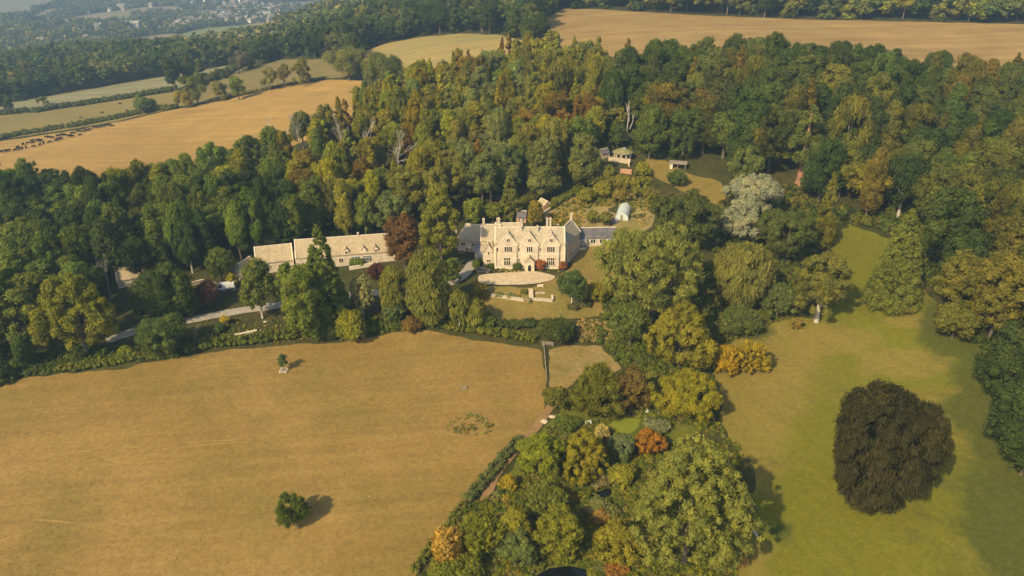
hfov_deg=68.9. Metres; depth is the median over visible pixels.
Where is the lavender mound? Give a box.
[524,297,531,303]
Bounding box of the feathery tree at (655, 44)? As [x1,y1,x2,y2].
[642,37,664,66]
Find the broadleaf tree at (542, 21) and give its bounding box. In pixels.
[534,14,550,36]
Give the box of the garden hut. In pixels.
[516,210,526,222]
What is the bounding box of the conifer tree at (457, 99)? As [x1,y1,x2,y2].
[452,88,462,114]
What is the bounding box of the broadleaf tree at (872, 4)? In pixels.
[860,0,874,17]
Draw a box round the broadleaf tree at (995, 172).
[986,167,1023,199]
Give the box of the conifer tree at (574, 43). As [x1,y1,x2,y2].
[570,35,576,51]
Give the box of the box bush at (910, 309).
[888,303,916,313]
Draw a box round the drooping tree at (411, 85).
[404,78,423,104]
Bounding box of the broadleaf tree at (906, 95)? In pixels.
[888,76,920,115]
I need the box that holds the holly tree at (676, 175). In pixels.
[666,168,687,185]
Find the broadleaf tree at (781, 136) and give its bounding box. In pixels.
[757,104,798,173]
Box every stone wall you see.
[192,279,233,287]
[234,329,256,335]
[349,262,376,269]
[491,293,523,301]
[529,289,532,300]
[533,297,552,301]
[543,198,560,213]
[608,157,628,163]
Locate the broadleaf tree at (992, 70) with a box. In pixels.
[986,61,1001,90]
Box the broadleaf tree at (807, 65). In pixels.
[783,54,824,90]
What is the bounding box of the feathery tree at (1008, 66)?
[1000,61,1021,75]
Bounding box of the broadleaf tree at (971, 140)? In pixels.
[952,124,983,163]
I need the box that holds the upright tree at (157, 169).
[148,164,168,182]
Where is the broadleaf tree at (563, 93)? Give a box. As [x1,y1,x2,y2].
[558,91,569,111]
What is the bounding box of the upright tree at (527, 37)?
[523,31,533,43]
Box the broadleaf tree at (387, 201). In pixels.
[374,189,411,226]
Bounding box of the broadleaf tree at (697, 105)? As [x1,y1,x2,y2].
[691,97,718,110]
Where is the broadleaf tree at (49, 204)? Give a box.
[29,197,60,213]
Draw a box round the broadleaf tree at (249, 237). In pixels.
[239,210,258,243]
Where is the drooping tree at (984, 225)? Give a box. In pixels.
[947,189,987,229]
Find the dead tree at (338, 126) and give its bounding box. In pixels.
[331,114,347,144]
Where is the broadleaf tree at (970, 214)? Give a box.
[920,185,992,274]
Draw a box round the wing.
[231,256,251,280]
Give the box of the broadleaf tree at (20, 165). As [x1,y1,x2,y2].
[13,158,38,175]
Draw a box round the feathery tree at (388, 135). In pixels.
[379,121,409,161]
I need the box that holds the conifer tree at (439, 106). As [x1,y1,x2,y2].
[435,90,444,123]
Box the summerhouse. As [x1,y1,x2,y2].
[612,147,632,160]
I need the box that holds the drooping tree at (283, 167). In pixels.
[274,164,287,185]
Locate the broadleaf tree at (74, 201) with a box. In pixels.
[57,198,86,232]
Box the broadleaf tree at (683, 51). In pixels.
[677,43,696,56]
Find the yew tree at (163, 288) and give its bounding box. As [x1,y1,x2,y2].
[126,261,202,318]
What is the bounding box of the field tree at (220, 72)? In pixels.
[207,68,229,79]
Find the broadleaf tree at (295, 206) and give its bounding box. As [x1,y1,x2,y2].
[278,194,307,234]
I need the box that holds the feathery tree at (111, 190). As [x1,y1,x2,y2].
[99,181,128,212]
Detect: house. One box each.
[116,3,127,9]
[125,20,141,27]
[454,212,615,270]
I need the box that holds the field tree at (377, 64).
[360,51,403,82]
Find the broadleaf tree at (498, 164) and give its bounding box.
[475,153,507,201]
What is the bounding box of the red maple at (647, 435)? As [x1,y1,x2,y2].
[635,427,668,453]
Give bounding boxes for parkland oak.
[794,251,854,322]
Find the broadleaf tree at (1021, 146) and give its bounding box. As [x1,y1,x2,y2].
[1018,138,1023,166]
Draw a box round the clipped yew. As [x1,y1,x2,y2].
[9,334,37,366]
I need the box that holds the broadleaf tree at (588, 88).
[579,83,596,103]
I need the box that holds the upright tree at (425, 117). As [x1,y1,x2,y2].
[419,107,434,140]
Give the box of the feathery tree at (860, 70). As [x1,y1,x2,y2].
[848,59,875,95]
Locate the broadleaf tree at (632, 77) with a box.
[622,63,644,126]
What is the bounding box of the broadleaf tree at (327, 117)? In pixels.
[310,106,336,140]
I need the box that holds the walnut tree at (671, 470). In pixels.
[629,432,764,570]
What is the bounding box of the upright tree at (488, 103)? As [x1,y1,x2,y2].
[484,97,493,113]
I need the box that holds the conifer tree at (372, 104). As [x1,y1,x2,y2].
[367,88,380,138]
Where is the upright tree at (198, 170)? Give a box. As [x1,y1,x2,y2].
[190,167,204,179]
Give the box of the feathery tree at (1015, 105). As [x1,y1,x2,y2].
[997,98,1023,114]
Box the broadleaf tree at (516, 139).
[506,133,533,149]
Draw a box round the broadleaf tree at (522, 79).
[518,76,526,86]
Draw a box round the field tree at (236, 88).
[229,76,245,99]
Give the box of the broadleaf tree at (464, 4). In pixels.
[460,0,473,25]
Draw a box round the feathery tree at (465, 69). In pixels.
[462,67,474,81]
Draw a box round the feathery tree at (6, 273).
[0,267,19,285]
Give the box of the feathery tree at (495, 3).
[486,0,501,28]
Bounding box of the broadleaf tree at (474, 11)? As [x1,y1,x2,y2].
[469,3,484,31]
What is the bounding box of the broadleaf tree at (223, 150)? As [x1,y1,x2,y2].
[219,146,234,160]
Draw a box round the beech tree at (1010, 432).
[991,414,1023,475]
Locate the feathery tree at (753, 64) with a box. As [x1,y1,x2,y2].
[740,54,769,80]
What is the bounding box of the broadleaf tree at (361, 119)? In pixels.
[351,111,370,138]
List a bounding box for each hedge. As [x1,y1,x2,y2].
[0,106,29,114]
[0,122,64,138]
[5,362,56,376]
[30,84,177,112]
[52,350,157,372]
[65,103,178,127]
[181,327,298,353]
[201,63,244,80]
[209,76,324,101]
[366,318,397,331]
[409,500,467,574]
[439,318,537,342]
[461,434,523,501]
[495,317,536,329]
[547,183,584,208]
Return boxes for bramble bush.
[115,345,132,355]
[400,315,422,333]
[478,312,496,326]
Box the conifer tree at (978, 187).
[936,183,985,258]
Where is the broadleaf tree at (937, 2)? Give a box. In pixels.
[929,0,955,7]
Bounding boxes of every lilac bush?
[566,302,579,309]
[577,297,592,306]
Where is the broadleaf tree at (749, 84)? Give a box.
[738,81,759,96]
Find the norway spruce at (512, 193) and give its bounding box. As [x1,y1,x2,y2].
[499,168,522,221]
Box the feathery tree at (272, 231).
[260,201,298,245]
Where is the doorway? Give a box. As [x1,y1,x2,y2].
[527,264,531,270]
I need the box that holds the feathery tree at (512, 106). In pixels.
[505,96,528,121]
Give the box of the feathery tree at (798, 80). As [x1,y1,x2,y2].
[792,76,815,92]
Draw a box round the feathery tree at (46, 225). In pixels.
[26,218,57,235]
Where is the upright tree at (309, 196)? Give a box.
[299,180,324,229]
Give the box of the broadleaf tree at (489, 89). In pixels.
[478,82,504,108]
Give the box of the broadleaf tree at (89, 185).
[81,172,107,212]
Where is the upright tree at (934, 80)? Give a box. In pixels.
[923,65,943,98]
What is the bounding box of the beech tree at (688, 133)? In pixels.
[665,106,706,156]
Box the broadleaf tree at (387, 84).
[382,76,393,90]
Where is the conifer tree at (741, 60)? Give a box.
[733,44,746,72]
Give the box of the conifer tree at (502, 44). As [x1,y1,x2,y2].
[500,37,504,50]
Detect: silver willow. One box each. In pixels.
[716,198,761,238]
[722,173,784,213]
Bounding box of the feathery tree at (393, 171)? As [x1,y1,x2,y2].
[385,164,407,199]
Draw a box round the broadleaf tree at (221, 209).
[207,203,240,247]
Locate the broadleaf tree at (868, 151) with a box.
[844,144,890,167]
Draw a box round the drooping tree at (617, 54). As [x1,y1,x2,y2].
[613,48,626,65]
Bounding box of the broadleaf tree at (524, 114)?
[513,108,534,121]
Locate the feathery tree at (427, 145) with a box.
[419,139,443,171]
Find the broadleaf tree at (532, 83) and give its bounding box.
[523,72,542,107]
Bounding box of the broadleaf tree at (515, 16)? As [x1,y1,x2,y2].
[507,5,526,38]
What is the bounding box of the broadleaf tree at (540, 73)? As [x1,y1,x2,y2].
[530,70,548,103]
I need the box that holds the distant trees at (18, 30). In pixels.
[0,0,381,57]
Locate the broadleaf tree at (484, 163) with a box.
[464,151,499,203]
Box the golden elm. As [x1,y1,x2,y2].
[642,300,718,369]
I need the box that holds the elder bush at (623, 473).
[606,463,635,489]
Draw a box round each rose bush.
[494,291,503,297]
[506,292,516,298]
[520,288,528,294]
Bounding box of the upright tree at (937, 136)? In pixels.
[923,126,949,168]
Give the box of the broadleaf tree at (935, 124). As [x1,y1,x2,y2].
[920,106,941,128]
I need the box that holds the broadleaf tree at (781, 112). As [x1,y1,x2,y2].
[767,107,810,164]
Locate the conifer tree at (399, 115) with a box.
[397,108,402,124]
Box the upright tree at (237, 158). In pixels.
[229,148,248,179]
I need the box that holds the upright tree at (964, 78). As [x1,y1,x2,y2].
[947,74,971,111]
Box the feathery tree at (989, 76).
[987,73,996,88]
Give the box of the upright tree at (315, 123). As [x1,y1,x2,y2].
[306,118,326,152]
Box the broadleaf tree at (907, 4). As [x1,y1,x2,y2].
[893,0,917,18]
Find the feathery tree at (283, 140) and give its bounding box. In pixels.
[274,131,293,159]
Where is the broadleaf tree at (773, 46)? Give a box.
[761,31,788,61]
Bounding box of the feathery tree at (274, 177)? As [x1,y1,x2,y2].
[263,167,284,189]
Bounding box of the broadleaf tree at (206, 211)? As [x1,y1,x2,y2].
[190,203,223,241]
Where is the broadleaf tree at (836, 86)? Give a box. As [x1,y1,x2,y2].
[821,80,858,110]
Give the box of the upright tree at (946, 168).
[937,165,952,171]
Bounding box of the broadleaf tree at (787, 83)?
[777,71,794,103]
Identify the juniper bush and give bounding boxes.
[718,302,763,336]
[760,281,797,317]
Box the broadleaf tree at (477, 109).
[464,100,488,125]
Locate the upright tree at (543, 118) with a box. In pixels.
[535,113,551,153]
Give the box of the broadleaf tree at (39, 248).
[30,233,64,275]
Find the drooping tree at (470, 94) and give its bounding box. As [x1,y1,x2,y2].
[461,88,480,107]
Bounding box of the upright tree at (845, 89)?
[825,82,854,122]
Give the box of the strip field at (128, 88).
[0,65,247,110]
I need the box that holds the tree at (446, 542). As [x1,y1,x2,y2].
[430,525,462,564]
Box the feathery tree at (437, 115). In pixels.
[429,108,443,139]
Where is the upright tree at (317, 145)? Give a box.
[310,128,324,158]
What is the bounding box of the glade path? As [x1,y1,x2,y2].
[645,159,725,205]
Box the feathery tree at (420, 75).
[409,65,428,87]
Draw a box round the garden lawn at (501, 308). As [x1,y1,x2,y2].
[472,290,611,320]
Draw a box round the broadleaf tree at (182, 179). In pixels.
[172,174,193,186]
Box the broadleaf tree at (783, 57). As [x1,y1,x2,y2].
[774,48,793,73]
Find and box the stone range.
[294,232,394,266]
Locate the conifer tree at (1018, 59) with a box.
[1012,52,1022,65]
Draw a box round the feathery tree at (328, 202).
[317,175,338,229]
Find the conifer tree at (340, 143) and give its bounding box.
[338,141,349,166]
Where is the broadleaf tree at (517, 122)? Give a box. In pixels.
[505,116,527,138]
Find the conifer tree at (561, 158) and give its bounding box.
[557,115,571,163]
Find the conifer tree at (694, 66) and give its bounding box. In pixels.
[686,56,698,82]
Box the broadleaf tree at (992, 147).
[973,136,1021,175]
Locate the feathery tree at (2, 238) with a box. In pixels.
[0,235,17,245]
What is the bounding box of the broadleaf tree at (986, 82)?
[965,78,1004,114]
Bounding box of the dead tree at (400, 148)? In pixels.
[387,129,415,164]
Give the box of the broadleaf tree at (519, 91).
[513,81,525,97]
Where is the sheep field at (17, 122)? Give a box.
[0,92,184,138]
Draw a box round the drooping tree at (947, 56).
[930,50,955,68]
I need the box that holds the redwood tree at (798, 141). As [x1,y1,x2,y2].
[781,103,824,185]
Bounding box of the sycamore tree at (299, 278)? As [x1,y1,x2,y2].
[273,260,331,338]
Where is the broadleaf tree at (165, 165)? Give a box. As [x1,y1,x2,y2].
[157,158,177,178]
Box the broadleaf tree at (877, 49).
[854,43,887,82]
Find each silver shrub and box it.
[582,493,622,523]
[590,472,612,489]
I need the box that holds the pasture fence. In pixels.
[543,343,546,381]
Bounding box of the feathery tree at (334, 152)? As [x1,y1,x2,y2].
[322,142,346,176]
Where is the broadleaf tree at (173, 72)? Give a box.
[162,58,183,89]
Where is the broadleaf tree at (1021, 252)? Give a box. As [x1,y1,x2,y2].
[1015,243,1023,257]
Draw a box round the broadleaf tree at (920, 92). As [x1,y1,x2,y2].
[893,83,932,105]
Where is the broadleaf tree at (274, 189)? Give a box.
[269,186,277,200]
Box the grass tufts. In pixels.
[0,232,1022,575]
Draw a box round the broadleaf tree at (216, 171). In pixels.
[208,165,241,183]
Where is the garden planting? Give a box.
[497,195,650,297]
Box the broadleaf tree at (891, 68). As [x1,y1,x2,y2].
[865,50,900,92]
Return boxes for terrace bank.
[487,246,624,292]
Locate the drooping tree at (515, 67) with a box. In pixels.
[506,60,522,80]
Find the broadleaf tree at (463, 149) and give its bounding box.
[454,139,475,199]
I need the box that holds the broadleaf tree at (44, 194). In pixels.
[33,184,55,198]
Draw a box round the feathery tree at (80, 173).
[69,165,100,186]
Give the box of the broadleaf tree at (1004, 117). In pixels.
[985,108,1017,138]
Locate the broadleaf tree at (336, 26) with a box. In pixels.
[333,22,341,32]
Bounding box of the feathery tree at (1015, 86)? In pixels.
[1003,72,1023,103]
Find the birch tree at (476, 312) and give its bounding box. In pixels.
[464,297,487,327]
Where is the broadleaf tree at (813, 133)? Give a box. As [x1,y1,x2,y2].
[802,113,824,141]
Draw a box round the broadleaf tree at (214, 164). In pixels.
[205,158,224,173]
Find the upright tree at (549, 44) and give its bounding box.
[545,41,554,50]
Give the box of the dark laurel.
[475,257,483,266]
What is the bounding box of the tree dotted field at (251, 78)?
[192,59,346,102]
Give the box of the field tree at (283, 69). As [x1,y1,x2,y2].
[276,63,290,87]
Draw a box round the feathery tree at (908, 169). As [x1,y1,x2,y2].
[883,150,932,217]
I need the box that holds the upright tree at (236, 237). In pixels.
[224,199,248,260]
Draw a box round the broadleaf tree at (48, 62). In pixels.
[41,57,56,85]
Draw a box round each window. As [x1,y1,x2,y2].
[363,255,371,261]
[465,247,471,251]
[504,246,511,252]
[504,257,510,265]
[526,246,532,252]
[546,257,554,265]
[547,246,554,252]
[579,241,585,247]
[590,239,595,243]
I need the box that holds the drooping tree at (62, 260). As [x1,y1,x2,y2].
[54,254,81,278]
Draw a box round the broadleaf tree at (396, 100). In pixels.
[385,86,407,122]
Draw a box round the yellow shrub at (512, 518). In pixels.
[497,505,532,544]
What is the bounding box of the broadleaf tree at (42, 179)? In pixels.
[36,173,53,189]
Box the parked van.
[218,281,235,290]
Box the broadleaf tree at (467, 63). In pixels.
[459,58,472,73]
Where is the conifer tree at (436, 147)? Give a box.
[429,138,448,187]
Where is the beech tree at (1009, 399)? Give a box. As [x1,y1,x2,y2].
[982,377,1023,437]
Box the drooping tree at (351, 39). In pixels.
[342,33,361,49]
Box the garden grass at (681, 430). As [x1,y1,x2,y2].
[462,373,715,575]
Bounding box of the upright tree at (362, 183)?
[359,174,380,196]
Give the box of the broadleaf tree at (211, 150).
[196,141,225,167]
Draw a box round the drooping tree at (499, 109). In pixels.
[486,107,507,141]
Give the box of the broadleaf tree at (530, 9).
[521,2,538,27]
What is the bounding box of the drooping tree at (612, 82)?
[596,68,625,123]
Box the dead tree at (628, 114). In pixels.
[626,100,633,140]
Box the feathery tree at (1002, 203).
[983,185,1020,249]
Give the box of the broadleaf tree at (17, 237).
[13,233,32,249]
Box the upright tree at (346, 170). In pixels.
[339,162,354,180]
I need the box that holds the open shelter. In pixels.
[669,160,686,168]
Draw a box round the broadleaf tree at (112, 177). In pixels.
[97,172,126,203]
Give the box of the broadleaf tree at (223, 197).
[205,184,236,210]
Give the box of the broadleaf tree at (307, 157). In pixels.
[293,149,319,172]
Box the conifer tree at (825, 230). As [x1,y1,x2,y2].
[810,173,838,250]
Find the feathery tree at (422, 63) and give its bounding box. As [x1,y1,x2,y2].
[412,59,428,84]
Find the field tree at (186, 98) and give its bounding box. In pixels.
[172,89,196,107]
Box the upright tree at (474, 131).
[466,124,484,150]
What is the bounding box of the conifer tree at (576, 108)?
[572,95,579,116]
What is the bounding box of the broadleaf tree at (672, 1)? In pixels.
[663,0,679,11]
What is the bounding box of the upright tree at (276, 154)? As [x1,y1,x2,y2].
[267,148,285,164]
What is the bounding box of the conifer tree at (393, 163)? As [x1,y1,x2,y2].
[390,157,397,167]
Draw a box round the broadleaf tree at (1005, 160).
[983,150,1023,216]
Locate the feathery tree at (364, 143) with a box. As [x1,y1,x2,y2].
[356,136,379,167]
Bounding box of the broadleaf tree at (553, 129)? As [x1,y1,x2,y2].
[541,116,567,156]
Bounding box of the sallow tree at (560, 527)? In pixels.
[532,502,583,565]
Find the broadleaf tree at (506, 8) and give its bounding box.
[503,1,522,23]
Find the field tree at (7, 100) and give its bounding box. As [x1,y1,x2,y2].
[0,95,13,110]
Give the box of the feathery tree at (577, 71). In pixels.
[568,66,584,91]
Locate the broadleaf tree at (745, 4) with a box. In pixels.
[729,0,751,14]
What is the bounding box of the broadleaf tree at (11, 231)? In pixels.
[0,221,27,240]
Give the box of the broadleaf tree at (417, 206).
[407,181,429,213]
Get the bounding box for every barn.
[115,265,153,288]
[254,243,293,272]
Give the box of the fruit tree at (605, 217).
[599,211,612,225]
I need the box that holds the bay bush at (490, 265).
[485,262,493,268]
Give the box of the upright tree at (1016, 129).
[1003,115,1023,149]
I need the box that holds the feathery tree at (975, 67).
[947,51,988,94]
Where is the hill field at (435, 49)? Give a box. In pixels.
[362,34,522,70]
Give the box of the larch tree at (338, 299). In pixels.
[298,223,353,341]
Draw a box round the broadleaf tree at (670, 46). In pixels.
[658,38,679,65]
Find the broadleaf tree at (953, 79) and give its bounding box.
[941,71,973,104]
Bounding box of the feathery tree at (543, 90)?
[534,81,554,112]
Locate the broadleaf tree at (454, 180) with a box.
[443,155,469,206]
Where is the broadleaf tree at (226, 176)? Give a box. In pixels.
[217,168,240,194]
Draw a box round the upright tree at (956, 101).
[943,81,968,132]
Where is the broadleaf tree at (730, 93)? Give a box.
[719,81,743,112]
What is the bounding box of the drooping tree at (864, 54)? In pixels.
[859,44,873,60]
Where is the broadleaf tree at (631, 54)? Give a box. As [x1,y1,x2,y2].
[612,45,642,70]
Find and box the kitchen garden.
[537,189,654,230]
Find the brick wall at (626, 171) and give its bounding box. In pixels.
[620,168,631,173]
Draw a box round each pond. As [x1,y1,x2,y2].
[537,566,586,575]
[591,488,611,497]
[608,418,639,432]
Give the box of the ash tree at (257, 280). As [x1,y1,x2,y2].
[238,257,281,318]
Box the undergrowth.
[0,135,1023,575]
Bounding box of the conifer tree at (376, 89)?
[374,81,380,103]
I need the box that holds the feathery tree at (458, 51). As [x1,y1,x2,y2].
[454,48,462,58]
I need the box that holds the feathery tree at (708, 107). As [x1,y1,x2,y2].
[691,98,721,154]
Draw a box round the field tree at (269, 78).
[259,67,276,89]
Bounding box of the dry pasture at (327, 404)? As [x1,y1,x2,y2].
[0,329,546,575]
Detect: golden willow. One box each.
[712,344,740,375]
[738,339,772,373]
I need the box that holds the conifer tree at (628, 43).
[621,38,630,63]
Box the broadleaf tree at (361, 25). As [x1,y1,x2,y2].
[352,17,369,45]
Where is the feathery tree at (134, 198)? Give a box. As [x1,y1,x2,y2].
[125,190,155,211]
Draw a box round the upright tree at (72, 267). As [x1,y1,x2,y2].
[56,261,90,320]
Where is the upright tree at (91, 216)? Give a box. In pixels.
[83,205,100,251]
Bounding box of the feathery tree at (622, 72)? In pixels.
[620,70,629,106]
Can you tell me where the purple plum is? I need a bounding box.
[194,279,219,307]
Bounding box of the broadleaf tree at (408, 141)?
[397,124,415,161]
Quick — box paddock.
[549,345,620,387]
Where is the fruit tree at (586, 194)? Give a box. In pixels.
[576,187,595,202]
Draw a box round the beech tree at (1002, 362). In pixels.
[970,339,1023,394]
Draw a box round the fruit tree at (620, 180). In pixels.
[612,173,630,191]
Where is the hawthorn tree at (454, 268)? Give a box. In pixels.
[446,257,461,283]
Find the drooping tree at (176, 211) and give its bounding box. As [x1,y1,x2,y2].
[162,200,195,265]
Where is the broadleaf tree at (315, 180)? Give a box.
[297,175,324,218]
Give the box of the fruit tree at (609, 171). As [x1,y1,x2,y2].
[601,164,616,181]
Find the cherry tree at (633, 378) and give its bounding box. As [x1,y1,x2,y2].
[617,364,651,412]
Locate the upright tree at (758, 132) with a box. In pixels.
[751,127,766,174]
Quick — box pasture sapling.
[277,353,287,367]
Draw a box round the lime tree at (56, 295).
[27,272,120,354]
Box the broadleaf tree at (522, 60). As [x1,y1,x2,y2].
[518,57,524,64]
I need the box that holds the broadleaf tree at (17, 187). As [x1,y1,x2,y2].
[0,176,33,208]
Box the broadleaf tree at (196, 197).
[185,184,207,209]
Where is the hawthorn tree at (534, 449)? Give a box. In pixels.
[515,431,566,479]
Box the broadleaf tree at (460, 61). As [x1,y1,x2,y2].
[454,54,473,74]
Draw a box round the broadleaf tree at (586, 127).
[568,115,597,147]
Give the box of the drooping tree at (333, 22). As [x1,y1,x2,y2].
[329,20,341,31]
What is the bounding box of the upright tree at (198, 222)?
[190,213,211,256]
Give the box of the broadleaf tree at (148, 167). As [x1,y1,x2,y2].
[136,163,169,184]
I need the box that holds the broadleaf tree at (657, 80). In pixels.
[636,75,665,90]
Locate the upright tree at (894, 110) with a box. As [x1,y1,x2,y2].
[880,98,903,150]
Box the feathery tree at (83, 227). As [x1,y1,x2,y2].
[77,224,93,264]
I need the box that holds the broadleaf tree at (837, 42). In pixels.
[826,40,842,49]
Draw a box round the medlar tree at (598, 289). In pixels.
[586,281,612,301]
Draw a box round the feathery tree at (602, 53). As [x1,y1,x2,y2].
[583,46,604,61]
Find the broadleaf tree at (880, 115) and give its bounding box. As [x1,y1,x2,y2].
[852,95,899,145]
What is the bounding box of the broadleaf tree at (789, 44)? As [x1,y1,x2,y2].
[780,37,792,52]
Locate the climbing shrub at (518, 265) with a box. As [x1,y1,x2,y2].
[512,262,522,269]
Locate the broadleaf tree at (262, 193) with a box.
[252,176,275,224]
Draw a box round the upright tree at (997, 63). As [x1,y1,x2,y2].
[988,58,1001,67]
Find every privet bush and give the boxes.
[211,323,225,332]
[381,303,405,320]
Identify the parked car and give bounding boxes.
[222,287,236,293]
[476,267,489,272]
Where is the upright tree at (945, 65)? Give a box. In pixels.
[942,61,951,71]
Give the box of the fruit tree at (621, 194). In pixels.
[611,187,630,201]
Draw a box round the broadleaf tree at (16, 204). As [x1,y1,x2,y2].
[0,193,47,221]
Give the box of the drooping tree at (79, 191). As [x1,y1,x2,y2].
[72,185,85,209]
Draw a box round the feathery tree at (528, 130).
[516,121,540,149]
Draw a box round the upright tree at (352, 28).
[348,23,357,35]
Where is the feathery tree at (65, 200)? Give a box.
[58,197,72,232]
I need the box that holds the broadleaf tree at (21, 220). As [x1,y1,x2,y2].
[10,212,28,227]
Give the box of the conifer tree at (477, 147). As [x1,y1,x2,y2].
[468,139,486,193]
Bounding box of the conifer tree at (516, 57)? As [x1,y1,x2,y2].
[513,49,519,60]
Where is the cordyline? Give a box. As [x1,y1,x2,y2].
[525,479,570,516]
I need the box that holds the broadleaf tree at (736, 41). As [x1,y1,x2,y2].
[721,35,743,51]
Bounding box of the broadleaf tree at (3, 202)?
[0,198,18,211]
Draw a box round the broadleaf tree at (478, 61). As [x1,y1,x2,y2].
[469,54,489,73]
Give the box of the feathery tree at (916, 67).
[906,58,931,81]
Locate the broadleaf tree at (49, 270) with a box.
[21,258,58,279]
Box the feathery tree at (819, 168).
[798,137,848,201]
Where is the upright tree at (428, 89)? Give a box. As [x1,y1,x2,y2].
[420,84,437,105]
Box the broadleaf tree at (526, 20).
[519,13,536,38]
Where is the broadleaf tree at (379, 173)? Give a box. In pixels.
[365,167,388,215]
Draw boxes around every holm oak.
[525,136,558,196]
[526,173,560,196]
[565,134,603,183]
[648,188,721,243]
[755,208,818,257]
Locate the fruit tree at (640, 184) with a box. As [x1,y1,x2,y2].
[628,175,652,197]
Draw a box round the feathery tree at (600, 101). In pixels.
[594,96,605,112]
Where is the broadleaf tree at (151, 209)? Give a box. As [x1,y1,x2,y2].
[141,201,167,253]
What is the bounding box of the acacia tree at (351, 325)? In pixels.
[334,309,368,342]
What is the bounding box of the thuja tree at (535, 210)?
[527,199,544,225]
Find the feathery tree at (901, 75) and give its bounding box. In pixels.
[895,68,913,86]
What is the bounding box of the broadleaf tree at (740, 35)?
[728,33,751,44]
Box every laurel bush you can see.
[133,312,189,357]
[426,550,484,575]
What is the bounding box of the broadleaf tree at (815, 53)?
[807,51,822,56]
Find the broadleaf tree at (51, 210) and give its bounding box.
[29,200,63,233]
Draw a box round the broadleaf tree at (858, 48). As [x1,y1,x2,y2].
[839,40,864,55]
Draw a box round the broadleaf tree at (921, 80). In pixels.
[916,71,930,87]
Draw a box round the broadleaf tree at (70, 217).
[53,203,85,233]
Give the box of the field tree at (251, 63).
[234,57,255,69]
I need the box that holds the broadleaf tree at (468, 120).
[456,107,476,135]
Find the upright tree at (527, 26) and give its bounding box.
[526,20,538,29]
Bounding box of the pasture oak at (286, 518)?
[274,491,313,529]
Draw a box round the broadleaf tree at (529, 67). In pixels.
[521,60,536,77]
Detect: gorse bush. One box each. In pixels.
[225,272,238,284]
[789,317,803,328]
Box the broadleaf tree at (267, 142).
[258,125,277,159]
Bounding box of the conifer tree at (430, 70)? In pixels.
[426,57,433,83]
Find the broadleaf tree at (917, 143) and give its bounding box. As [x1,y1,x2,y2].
[902,134,937,167]
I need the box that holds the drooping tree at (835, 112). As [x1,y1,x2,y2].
[826,105,853,123]
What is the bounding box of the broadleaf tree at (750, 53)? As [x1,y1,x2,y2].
[740,50,757,67]
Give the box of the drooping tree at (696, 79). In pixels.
[686,72,706,88]
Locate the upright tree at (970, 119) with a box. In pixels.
[957,112,980,139]
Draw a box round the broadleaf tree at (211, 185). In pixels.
[202,174,219,203]
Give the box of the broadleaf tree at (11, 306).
[0,288,39,341]
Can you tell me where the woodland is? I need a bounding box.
[0,0,1023,185]
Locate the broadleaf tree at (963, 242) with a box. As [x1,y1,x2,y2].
[937,231,990,273]
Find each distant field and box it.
[0,0,49,12]
[35,8,60,16]
[63,6,180,21]
[110,13,130,18]
[136,34,181,39]
[182,25,258,37]
[215,3,239,9]
[247,22,267,24]
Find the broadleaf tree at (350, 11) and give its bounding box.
[342,7,354,16]
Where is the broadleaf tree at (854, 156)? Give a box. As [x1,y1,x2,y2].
[825,141,863,198]
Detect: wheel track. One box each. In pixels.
[31,518,176,559]
[58,439,234,454]
[96,441,250,457]
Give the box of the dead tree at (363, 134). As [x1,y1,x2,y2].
[362,120,374,138]
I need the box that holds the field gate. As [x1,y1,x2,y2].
[542,341,553,345]
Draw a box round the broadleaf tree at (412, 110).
[402,90,424,129]
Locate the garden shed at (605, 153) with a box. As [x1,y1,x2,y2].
[597,148,609,158]
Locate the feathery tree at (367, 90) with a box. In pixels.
[361,85,381,104]
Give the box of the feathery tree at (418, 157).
[405,148,428,180]
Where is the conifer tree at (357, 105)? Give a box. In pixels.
[351,89,361,139]
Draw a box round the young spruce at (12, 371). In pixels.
[0,355,17,386]
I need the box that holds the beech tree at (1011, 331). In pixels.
[994,320,1023,350]
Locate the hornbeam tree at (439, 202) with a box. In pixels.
[418,183,460,259]
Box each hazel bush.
[542,384,571,409]
[555,413,581,432]
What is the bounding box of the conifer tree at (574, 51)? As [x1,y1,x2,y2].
[572,47,577,59]
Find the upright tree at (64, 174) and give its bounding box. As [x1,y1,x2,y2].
[58,169,70,180]
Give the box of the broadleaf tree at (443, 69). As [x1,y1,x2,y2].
[434,63,460,82]
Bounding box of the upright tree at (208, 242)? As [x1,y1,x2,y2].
[197,228,215,262]
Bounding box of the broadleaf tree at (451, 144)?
[441,141,457,154]
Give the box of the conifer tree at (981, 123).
[979,115,985,135]
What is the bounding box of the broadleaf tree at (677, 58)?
[663,55,684,80]
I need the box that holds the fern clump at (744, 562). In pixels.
[729,553,749,567]
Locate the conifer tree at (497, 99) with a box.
[492,87,502,108]
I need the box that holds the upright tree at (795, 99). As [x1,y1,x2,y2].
[783,84,807,112]
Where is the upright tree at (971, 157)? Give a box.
[950,150,982,172]
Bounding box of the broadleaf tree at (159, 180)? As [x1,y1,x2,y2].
[150,174,177,195]
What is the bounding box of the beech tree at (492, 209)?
[483,202,502,222]
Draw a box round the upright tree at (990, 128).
[978,115,1000,164]
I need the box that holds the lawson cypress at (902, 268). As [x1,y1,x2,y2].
[858,208,923,316]
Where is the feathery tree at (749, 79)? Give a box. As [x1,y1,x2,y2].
[736,77,762,100]
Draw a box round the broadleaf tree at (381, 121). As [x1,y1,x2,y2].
[370,109,398,135]
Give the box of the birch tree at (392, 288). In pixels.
[378,264,407,311]
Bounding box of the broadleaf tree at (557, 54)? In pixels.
[546,48,564,60]
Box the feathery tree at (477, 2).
[473,0,484,30]
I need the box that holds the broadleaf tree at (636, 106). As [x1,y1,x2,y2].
[627,81,668,118]
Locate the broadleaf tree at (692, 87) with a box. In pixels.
[676,82,699,105]
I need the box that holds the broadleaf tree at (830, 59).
[815,53,841,78]

